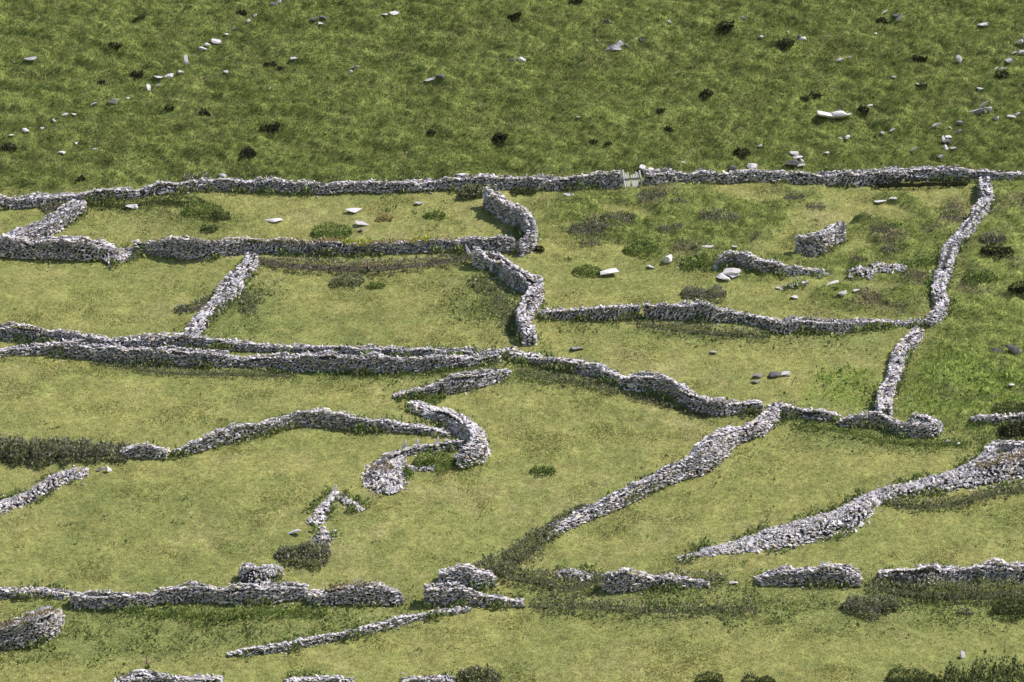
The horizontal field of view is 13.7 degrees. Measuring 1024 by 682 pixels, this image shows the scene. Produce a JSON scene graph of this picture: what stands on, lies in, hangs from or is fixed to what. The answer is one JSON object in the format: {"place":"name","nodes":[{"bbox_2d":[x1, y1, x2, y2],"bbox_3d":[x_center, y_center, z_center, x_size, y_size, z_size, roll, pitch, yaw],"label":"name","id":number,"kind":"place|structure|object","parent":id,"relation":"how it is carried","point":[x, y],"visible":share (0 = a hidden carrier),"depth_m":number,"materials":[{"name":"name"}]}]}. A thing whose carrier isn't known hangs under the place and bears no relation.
{"place":"outdoors","nodes":[
{"label":"outdoors","id":0,"kind":"place"},
{"bbox_2d":[0,0,1023,681],"bbox_3d":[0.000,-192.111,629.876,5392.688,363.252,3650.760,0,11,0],"label":"hillside","id":1,"kind":"structure","parent":0,"point":[510,526],"depth_m":357.09,"materials":[{"name":"green plant"}]},
{"bbox_2d":[0,606,64,653],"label":"stone wall","id":2,"kind":"structure","parent":1,"relation":"on","point":[18,633],"depth_m":321.27,"materials":[{"name":"stone"}]},
{"bbox_2d":[0,584,72,599],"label":"stone wall","id":3,"kind":"structure","parent":1,"relation":"on","point":[6,592],"depth_m":327.34,"materials":[{"name":"stone"}]},
{"bbox_2d":[0,465,88,513],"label":"rubble wall","id":4,"kind":"structure","parent":1,"relation":"on","point":[49,483],"depth_m":340.38,"materials":[{"name":"stone"}]},
{"bbox_2d":[6,199,88,243],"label":"stone wall","id":5,"kind":"structure","parent":1,"relation":"on","point":[58,220],"depth_m":375.87,"materials":[{"name":"stone"}]},
{"bbox_2d":[0,233,118,266],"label":"stone wall","id":6,"kind":"structure","parent":1,"relation":"on","point":[70,248],"depth_m":372.13,"materials":[{"name":"stone"}]},
{"bbox_2d":[0,433,130,472],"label":"heather hedge","id":7,"kind":"object","parent":1,"relation":"on","point":[50,444],"visible":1,"depth_m":344.35,"materials":[{"name":"green plant"}]},
{"bbox_2d":[101,244,136,267],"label":"rubble heap","id":8,"kind":"object","parent":1,"relation":"on","point":[123,254],"visible":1,"depth_m":372.91,"materials":[{"name":"stone"}]},
{"bbox_2d":[86,195,204,211],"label":"bramble bank","id":9,"kind":"structure","parent":1,"relation":"on","point":[123,207],"depth_m":379.79,"materials":[{"name":"green plant"}]},
{"bbox_2d":[120,441,170,458],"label":"stone wall","id":10,"kind":"structure","parent":1,"relation":"on","point":[139,451],"depth_m":344.13,"materials":[{"name":"stone"}]},
{"bbox_2d":[113,669,223,681],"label":"stone wall","id":11,"kind":"structure","parent":1,"relation":"on","point":[145,676],"depth_m":315.94,"materials":[{"name":"stone"}]},
{"bbox_2d":[70,579,308,611],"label":"stone wall","id":12,"kind":"structure","parent":1,"relation":"on","point":[196,592],"depth_m":325.64,"materials":[{"name":"stone"}]},
{"bbox_2d":[89,358,294,379],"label":"bramble bank","id":13,"kind":"structure","parent":1,"relation":"on","point":[218,373],"depth_m":356.01,"materials":[{"name":"green plant"}]},
{"bbox_2d":[173,295,211,312],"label":"bush","id":14,"kind":"object","parent":1,"relation":"on","point":[181,308],"visible":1,"depth_m":365.12,"materials":[{"name":"green plant"}]},
{"bbox_2d":[178,170,212,192],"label":"bush","id":15,"kind":"object","parent":1,"relation":"on","point":[187,175],"visible":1,"depth_m":382.73,"materials":[{"name":"green plant"}]},
{"bbox_2d":[182,198,223,219],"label":"bush","id":16,"kind":"object","parent":1,"relation":"on","point":[211,210],"visible":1,"depth_m":378.83,"materials":[{"name":"green plant"}]},
{"bbox_2d":[182,251,258,334],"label":"stone wall","id":17,"kind":"structure","parent":1,"relation":"on","point":[228,286],"depth_m":366.24,"materials":[{"name":"stone"}]},
{"bbox_2d":[122,601,328,625],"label":"grass strip","id":18,"kind":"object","parent":1,"relation":"on","point":[199,616],"depth_m":324.25,"materials":[{"name":"green plant"}]},
{"bbox_2d":[231,288,262,315],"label":"bush","id":19,"kind":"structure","parent":1,"relation":"on","point":[245,309],"depth_m":365.89,"materials":[{"name":"green plant"}]},
{"bbox_2d":[0,338,501,376],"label":"stone wall","id":20,"kind":"structure","parent":1,"relation":"on","point":[376,362],"depth_m":356.81,"materials":[{"name":"stone"}]},
{"bbox_2d":[0,321,517,358],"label":"stone wall","id":21,"kind":"structure","parent":1,"relation":"on","point":[146,340],"depth_m":359.15,"materials":[{"name":"stone"}]},
{"bbox_2d":[237,562,284,585],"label":"stone pile","id":22,"kind":"object","parent":1,"relation":"on","point":[253,573],"visible":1,"depth_m":327.93,"materials":[{"name":"stone"}]},
{"bbox_2d":[275,539,332,572],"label":"bush","id":23,"kind":"object","parent":1,"relation":"on","point":[282,553],"visible":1,"depth_m":330.81,"materials":[{"name":"green plant"}]},
{"bbox_2d":[0,170,623,209],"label":"stone wall","id":24,"kind":"structure","parent":1,"relation":"on","point":[614,180],"depth_m":381.54,"materials":[{"name":"stone"}]},
{"bbox_2d":[622,170,642,187],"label":"field gate","id":25,"kind":"structure","parent":24,"relation":"attached to","point":[633,179],"depth_m":382.23,"materials":[{"name":"grey wood"}]},
{"bbox_2d":[172,407,451,456],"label":"stone wall","id":26,"kind":"structure","parent":1,"relation":"on","point":[317,417],"depth_m":347.10,"materials":[{"name":"stone"}]},
{"bbox_2d":[285,674,354,681],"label":"stone wall","id":27,"kind":"structure","parent":1,"relation":"on","point":[333,678],"depth_m":316.27,"materials":[{"name":"stone"}]},
{"bbox_2d":[131,234,515,264],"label":"stone wall","id":28,"kind":"structure","parent":1,"relation":"on","point":[182,247],"depth_m":372.44,"materials":[{"name":"stone"}]},
{"bbox_2d":[306,484,340,526],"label":"rubble wall","id":29,"kind":"structure","parent":1,"relation":"on","point":[318,516],"depth_m":336.07,"materials":[{"name":"stone"}]},
{"bbox_2d":[311,526,336,545],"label":"rubble heap","id":30,"kind":"object","parent":1,"relation":"on","point":[324,536],"visible":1,"depth_m":332.88,"materials":[{"name":"stone"}]},
{"bbox_2d":[311,220,352,238],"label":"bush","id":31,"kind":"object","parent":1,"relation":"on","point":[316,233],"visible":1,"depth_m":375.55,"materials":[{"name":"green plant"}]},
{"bbox_2d":[329,272,364,290],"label":"bush","id":32,"kind":"object","parent":1,"relation":"on","point":[348,282],"visible":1,"depth_m":368.37,"materials":[{"name":"green plant"}]},
{"bbox_2d":[227,606,471,657],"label":"stone wall","id":33,"kind":"structure","parent":1,"relation":"on","point":[392,622],"depth_m":321.36,"materials":[{"name":"stone"}]},
{"bbox_2d":[307,578,404,607],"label":"stone wall","id":34,"kind":"structure","parent":1,"relation":"on","point":[354,592],"depth_m":325.38,"materials":[{"name":"stone"}]},
{"bbox_2d":[258,249,472,277],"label":"heather bank","id":35,"kind":"structure","parent":1,"relation":"on","point":[327,267],"depth_m":370.51,"materials":[{"name":"green plant"}]},
{"bbox_2d":[361,455,412,495],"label":"rubble wall","id":36,"kind":"structure","parent":1,"relation":"on","point":[379,476],"depth_m":340.61,"materials":[{"name":"stone"}]},
{"bbox_2d":[308,364,483,378],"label":"bramble bank","id":37,"kind":"structure","parent":1,"relation":"on","point":[336,374],"depth_m":355.09,"materials":[{"name":"green plant"}]},
{"bbox_2d":[382,436,463,462],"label":"stone wall","id":38,"kind":"structure","parent":1,"relation":"on","point":[405,450],"depth_m":344.13,"materials":[{"name":"stone"}]},
{"bbox_2d":[401,672,456,681],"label":"stone wall","id":39,"kind":"structure","parent":1,"relation":"on","point":[438,678],"depth_m":316.89,"materials":[{"name":"stone"}]},
{"bbox_2d":[412,386,446,405],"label":"bush","id":40,"kind":"object","parent":1,"relation":"on","point":[441,396],"visible":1,"depth_m":351.64,"materials":[{"name":"green plant"}]},
{"bbox_2d":[412,450,455,473],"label":"bush","id":41,"kind":"object","parent":1,"relation":"on","point":[433,461],"visible":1,"depth_m":342.41,"materials":[{"name":"green plant"}]},
{"bbox_2d":[392,368,511,397],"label":"stone wall","id":42,"kind":"structure","parent":1,"relation":"on","point":[451,383],"depth_m":352.55,"materials":[{"name":"stone"}]},
{"bbox_2d":[406,400,499,468],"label":"stone wall","id":43,"kind":"structure","parent":1,"relation":"on","point":[470,432],"depth_m":345.58,"materials":[{"name":"stone"}]},
{"bbox_2d":[438,563,497,588],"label":"stone wall","id":44,"kind":"structure","parent":1,"relation":"on","point":[463,576],"depth_m":327.43,"materials":[{"name":"stone"}]},
{"bbox_2d":[458,181,483,200],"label":"bush","id":45,"kind":"object","parent":1,"relation":"on","point":[464,193],"visible":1,"depth_m":380.45,"materials":[{"name":"green plant"}]},
{"bbox_2d":[422,581,524,608],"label":"stone wall","id":46,"kind":"structure","parent":1,"relation":"on","point":[436,594],"depth_m":325.54,"materials":[{"name":"stone"}]},
{"bbox_2d":[455,663,501,681],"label":"bush","id":47,"kind":"object","parent":1,"relation":"on","point":[478,671],"visible":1,"depth_m":317.43,"materials":[{"name":"green plant"}]},
{"bbox_2d":[463,273,519,335],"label":"bramble bank","id":48,"kind":"structure","parent":1,"relation":"on","point":[504,311],"depth_m":364.23,"materials":[{"name":"green plant"}]},
{"bbox_2d":[465,244,545,345],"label":"stone wall","id":49,"kind":"structure","parent":1,"relation":"on","point":[529,285],"depth_m":366.01,"materials":[{"name":"stone"}]},
{"bbox_2d":[479,186,540,256],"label":"stone wall","id":50,"kind":"structure","parent":1,"relation":"on","point":[497,204],"depth_m":375.76,"materials":[{"name":"stone"}]},
{"bbox_2d":[0,0,1023,441],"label":"moor grass","id":51,"kind":"structure","parent":1,"relation":"on","point":[724,104],"depth_m":394.41,"materials":[{"name":"green plant"}]},
{"bbox_2d":[0,164,1023,681],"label":"wall foot weeds","id":52,"kind":"object","parent":1,"relation":"on","point":[408,472],"depth_m":349.66,"materials":[{"name":"green plant"}]},
{"bbox_2d":[0,261,1023,674],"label":"weeds","id":53,"kind":"object","parent":1,"relation":"on","point":[348,611],"visible":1,"depth_m":325.74,"materials":[{"name":"green plant"}]},
{"bbox_2d":[0,0,1023,407],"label":"heather","id":54,"kind":"object","parent":1,"relation":"on","point":[764,182],"visible":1,"depth_m":377.19,"materials":[{"name":"green plant"}]},
{"bbox_2d":[509,186,536,196],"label":"bush","id":55,"kind":"object","parent":1,"relation":"on","point":[524,191],"visible":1,"depth_m":381.52,"materials":[{"name":"green plant"}]},
{"bbox_2d":[471,502,585,575],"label":"bramble bank","id":56,"kind":"structure","parent":1,"relation":"on","point":[526,554],"depth_m":331.44,"materials":[{"name":"green plant"}]},
{"bbox_2d":[529,464,556,477],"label":"bush","id":57,"kind":"object","parent":1,"relation":"on","point":[546,469],"visible":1,"depth_m":342.07,"materials":[{"name":"green plant"}]},
{"bbox_2d":[496,563,604,602],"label":"bramble bank","id":58,"kind":"structure","parent":1,"relation":"on","point":[546,582],"depth_m":327.87,"materials":[{"name":"green plant"}]},
{"bbox_2d":[516,367,620,396],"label":"bramble bank","id":59,"kind":"structure","parent":1,"relation":"on","point":[609,390],"depth_m":353.60,"materials":[{"name":"green plant"}]},
{"bbox_2d":[556,567,592,587],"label":"rubble heap","id":60,"kind":"object","parent":1,"relation":"on","point":[576,572],"visible":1,"depth_m":328.51,"materials":[{"name":"stone"}]},
{"bbox_2d":[568,219,607,239],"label":"heather patch","id":61,"kind":"object","parent":1,"relation":"on","point":[574,229],"visible":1,"depth_m":375.56,"materials":[{"name":"brown plant"}]},
{"bbox_2d":[573,263,603,278],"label":"bush","id":62,"kind":"object","parent":1,"relation":"on","point":[581,271],"visible":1,"depth_m":369.39,"materials":[{"name":"green plant"}]},
{"bbox_2d":[539,303,640,321],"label":"stone wall","id":63,"kind":"structure","parent":1,"relation":"on","point":[607,311],"depth_m":362.40,"materials":[{"name":"stone"}]},
{"bbox_2d":[601,210,635,226],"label":"heather patch","id":64,"kind":"object","parent":1,"relation":"on","point":[628,217],"visible":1,"depth_m":377.08,"materials":[{"name":"green plant"}]},
{"bbox_2d":[509,348,763,418],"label":"stone wall","id":65,"kind":"structure","parent":1,"relation":"on","point":[692,399],"depth_m":351.68,"materials":[{"name":"stone"}]},
{"bbox_2d":[623,236,658,257],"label":"bush","id":66,"kind":"object","parent":1,"relation":"on","point":[637,250],"visible":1,"depth_m":372.82,"materials":[{"name":"green plant"}]},
{"bbox_2d":[529,590,757,619],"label":"bramble bank","id":67,"kind":"structure","parent":1,"relation":"on","point":[603,606],"depth_m":324.96,"materials":[{"name":"green plant"}]},
{"bbox_2d":[601,567,709,594],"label":"stone wall","id":68,"kind":"structure","parent":1,"relation":"on","point":[612,582],"depth_m":326.81,"materials":[{"name":"stone"}]},
{"bbox_2d":[537,402,783,539],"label":"stone wall","id":69,"kind":"structure","parent":1,"relation":"on","point":[705,452],"depth_m":341.72,"materials":[{"name":"stone"}]},
{"bbox_2d":[626,392,709,419],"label":"bramble bank","id":70,"kind":"structure","parent":1,"relation":"on","point":[668,403],"depth_m":350.30,"materials":[{"name":"green plant"}]},
{"bbox_2d":[655,567,726,585],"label":"bramble bank","id":71,"kind":"structure","parent":1,"relation":"on","point":[715,578],"depth_m":328.40,"materials":[{"name":"green plant"}]},
{"bbox_2d":[679,252,713,271],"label":"bush","id":72,"kind":"object","parent":1,"relation":"on","point":[695,264],"visible":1,"depth_m":370.27,"materials":[{"name":"green plant"}]},
{"bbox_2d":[636,317,770,342],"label":"bramble bank","id":73,"kind":"structure","parent":1,"relation":"on","point":[749,335],"depth_m":360.42,"materials":[{"name":"green plant"}]},
{"bbox_2d":[681,283,726,303],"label":"bush","id":74,"kind":"object","parent":1,"relation":"on","point":[709,293],"visible":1,"depth_m":366.15,"materials":[{"name":"green plant"}]},
{"bbox_2d":[695,669,723,681],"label":"bush","id":75,"kind":"object","parent":1,"relation":"on","point":[707,673],"visible":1,"depth_m":316.90,"materials":[{"name":"green plant"}]},
{"bbox_2d":[698,205,740,224],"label":"heather patch","id":76,"kind":"object","parent":1,"relation":"on","point":[732,216],"visible":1,"depth_m":377.74,"materials":[{"name":"green plant"}]},
{"bbox_2d":[716,268,740,280],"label":"rock outcrop","id":77,"kind":"object","parent":1,"relation":"on","point":[731,272],"visible":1,"depth_m":368.76,"materials":[{"name":"stone"}]},
{"bbox_2d":[711,250,824,277],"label":"ruined wall","id":78,"kind":"structure","parent":1,"relation":"on","point":[747,259],"depth_m":369.58,"materials":[{"name":"stone"}]},
{"bbox_2d":[643,299,924,335],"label":"stone wall","id":79,"kind":"structure","parent":1,"relation":"on","point":[684,310],"depth_m":362.05,"materials":[{"name":"stone"}]},
{"bbox_2d":[754,561,862,590],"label":"stone wall","id":80,"kind":"structure","parent":1,"relation":"on","point":[783,575],"depth_m":327.91,"materials":[{"name":"stone"}]},
{"bbox_2d":[782,403,840,421],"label":"stone wall","id":81,"kind":"structure","parent":1,"relation":"on","point":[822,414],"depth_m":348.54,"materials":[{"name":"stone"}]},
{"bbox_2d":[795,221,846,258],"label":"ruined wall","id":82,"kind":"structure","parent":1,"relation":"on","point":[814,244],"depth_m":372.81,"materials":[{"name":"stone"}]},
{"bbox_2d":[643,164,1023,189],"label":"stone wall","id":83,"kind":"structure","parent":1,"relation":"on","point":[822,177],"depth_m":384.12,"materials":[{"name":"stone"}]},
{"bbox_2d":[817,108,850,118],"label":"rock outcrop","id":84,"kind":"object","parent":1,"relation":"on","point":[838,113],"visible":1,"depth_m":392.71,"materials":[{"name":"stone"}]},
{"bbox_2d":[847,265,874,279],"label":"rubble heap","id":85,"kind":"object","parent":1,"relation":"on","point":[866,273],"visible":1,"depth_m":369.63,"materials":[{"name":"stone"}]},
{"bbox_2d":[699,448,1023,558],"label":"rubble wall","id":86,"kind":"structure","parent":1,"relation":"on","point":[855,512],"depth_m":336.64,"materials":[{"name":"stone"}]},
{"bbox_2d":[841,591,900,621],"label":"bush","id":87,"kind":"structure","parent":1,"relation":"on","point":[861,608],"depth_m":324.94,"materials":[{"name":"green plant"}]},
{"bbox_2d":[791,418,967,450],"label":"bramble bank","id":88,"kind":"structure","parent":1,"relation":"on","point":[858,434],"depth_m":345.71,"materials":[{"name":"green plant"}]},
{"bbox_2d":[869,261,906,273],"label":"rubble heap","id":89,"kind":"object","parent":1,"relation":"on","point":[884,267],"visible":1,"depth_m":370.38,"materials":[{"name":"stone"}]},
{"bbox_2d":[836,411,943,437],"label":"stone wall","id":90,"kind":"structure","parent":1,"relation":"on","point":[929,424],"depth_m":346.58,"materials":[{"name":"stone"}]},
{"bbox_2d":[874,325,924,415],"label":"stone wall","id":91,"kind":"structure","parent":1,"relation":"on","point":[912,339],"depth_m":354.31,"materials":[{"name":"stone"}]},
{"bbox_2d":[799,344,1023,415],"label":"bracken","id":92,"kind":"object","parent":1,"relation":"on","point":[925,370],"visible":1,"depth_m":353.18,"materials":[{"name":"green plant"}]},
{"bbox_2d":[886,662,937,681],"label":"bush","id":93,"kind":"object","parent":1,"relation":"on","point":[908,679],"visible":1,"depth_m":316.34,"materials":[{"name":"green plant"}]},
{"bbox_2d":[900,255,930,269],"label":"bush","id":94,"kind":"object","parent":1,"relation":"on","point":[924,263],"visible":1,"depth_m":370.86,"materials":[{"name":"green plant"}]},
{"bbox_2d":[870,175,967,190],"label":"bush","id":95,"kind":"object","parent":1,"relation":"on","point":[915,184],"visible":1,"depth_m":384.19,"materials":[{"name":"green plant"}]},
{"bbox_2d":[864,575,1023,610],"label":"bush","id":96,"kind":"object","parent":1,"relation":"on","point":[953,595],"visible":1,"depth_m":326.47,"materials":[{"name":"green plant"}]},
{"bbox_2d":[878,558,1023,589],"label":"stone wall","id":97,"kind":"structure","parent":1,"relation":"on","point":[994,570],"depth_m":328.23,"materials":[{"name":"stone"}]},
{"bbox_2d":[885,480,1023,515],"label":"bramble bank","id":98,"kind":"structure","parent":1,"relation":"on","point":[956,502],"depth_m":337.67,"materials":[{"name":"green plant"}]},
{"bbox_2d":[921,176,1002,326],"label":"stone wall","id":99,"kind":"structure","parent":1,"relation":"on","point":[951,247],"depth_m":371.70,"materials":[{"name":"stone"}]},
{"bbox_2d":[930,646,1023,681],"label":"bush","id":100,"kind":"object","parent":1,"relation":"on","point":[994,675],"visible":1,"depth_m":314.03,"materials":[{"name":"green plant"}]},
{"bbox_2d":[962,266,997,287],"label":"bush","id":101,"kind":"object","parent":1,"relation":"on","point":[977,278],"visible":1,"depth_m":368.31,"materials":[{"name":"green plant"}]},
{"bbox_2d":[980,232,1007,245],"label":"bush","id":102,"kind":"object","parent":1,"relation":"on","point":[993,241],"visible":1,"depth_m":374.36,"materials":[{"name":"green plant"}]},
{"bbox_2d":[970,412,1023,425],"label":"stone wall","id":103,"kind":"structure","parent":1,"relation":"on","point":[995,418],"depth_m":347.10,"materials":[{"name":"stone"}]},
{"bbox_2d":[980,245,1014,260],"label":"bush","id":104,"kind":"object","parent":1,"relation":"on","point":[991,253],"visible":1,"depth_m":372.00,"materials":[{"name":"green plant"}]},
{"bbox_2d":[972,439,1023,464],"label":"stone wall","id":105,"kind":"structure","parent":1,"relation":"on","point":[992,448],"depth_m":343.35,"materials":[{"name":"stone"}]},
{"bbox_2d":[991,594,1023,624],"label":"bush","id":106,"kind":"object","parent":1,"relation":"on","point":[1001,610],"visible":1,"depth_m":324.49,"materials":[{"name":"green plant"}]},
{"bbox_2d":[991,400,1023,414],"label":"bush","id":107,"kind":"object","parent":1,"relation":"on","point":[1012,410],"visible":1,"depth_m":348.96,"materials":[{"name":"green plant"}]},
{"bbox_2d":[996,419,1023,440],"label":"bush","id":108,"kind":"object","parent":1,"relation":"on","point":[1001,434],"visible":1,"depth_m":345.79,"materials":[{"name":"green plant"}]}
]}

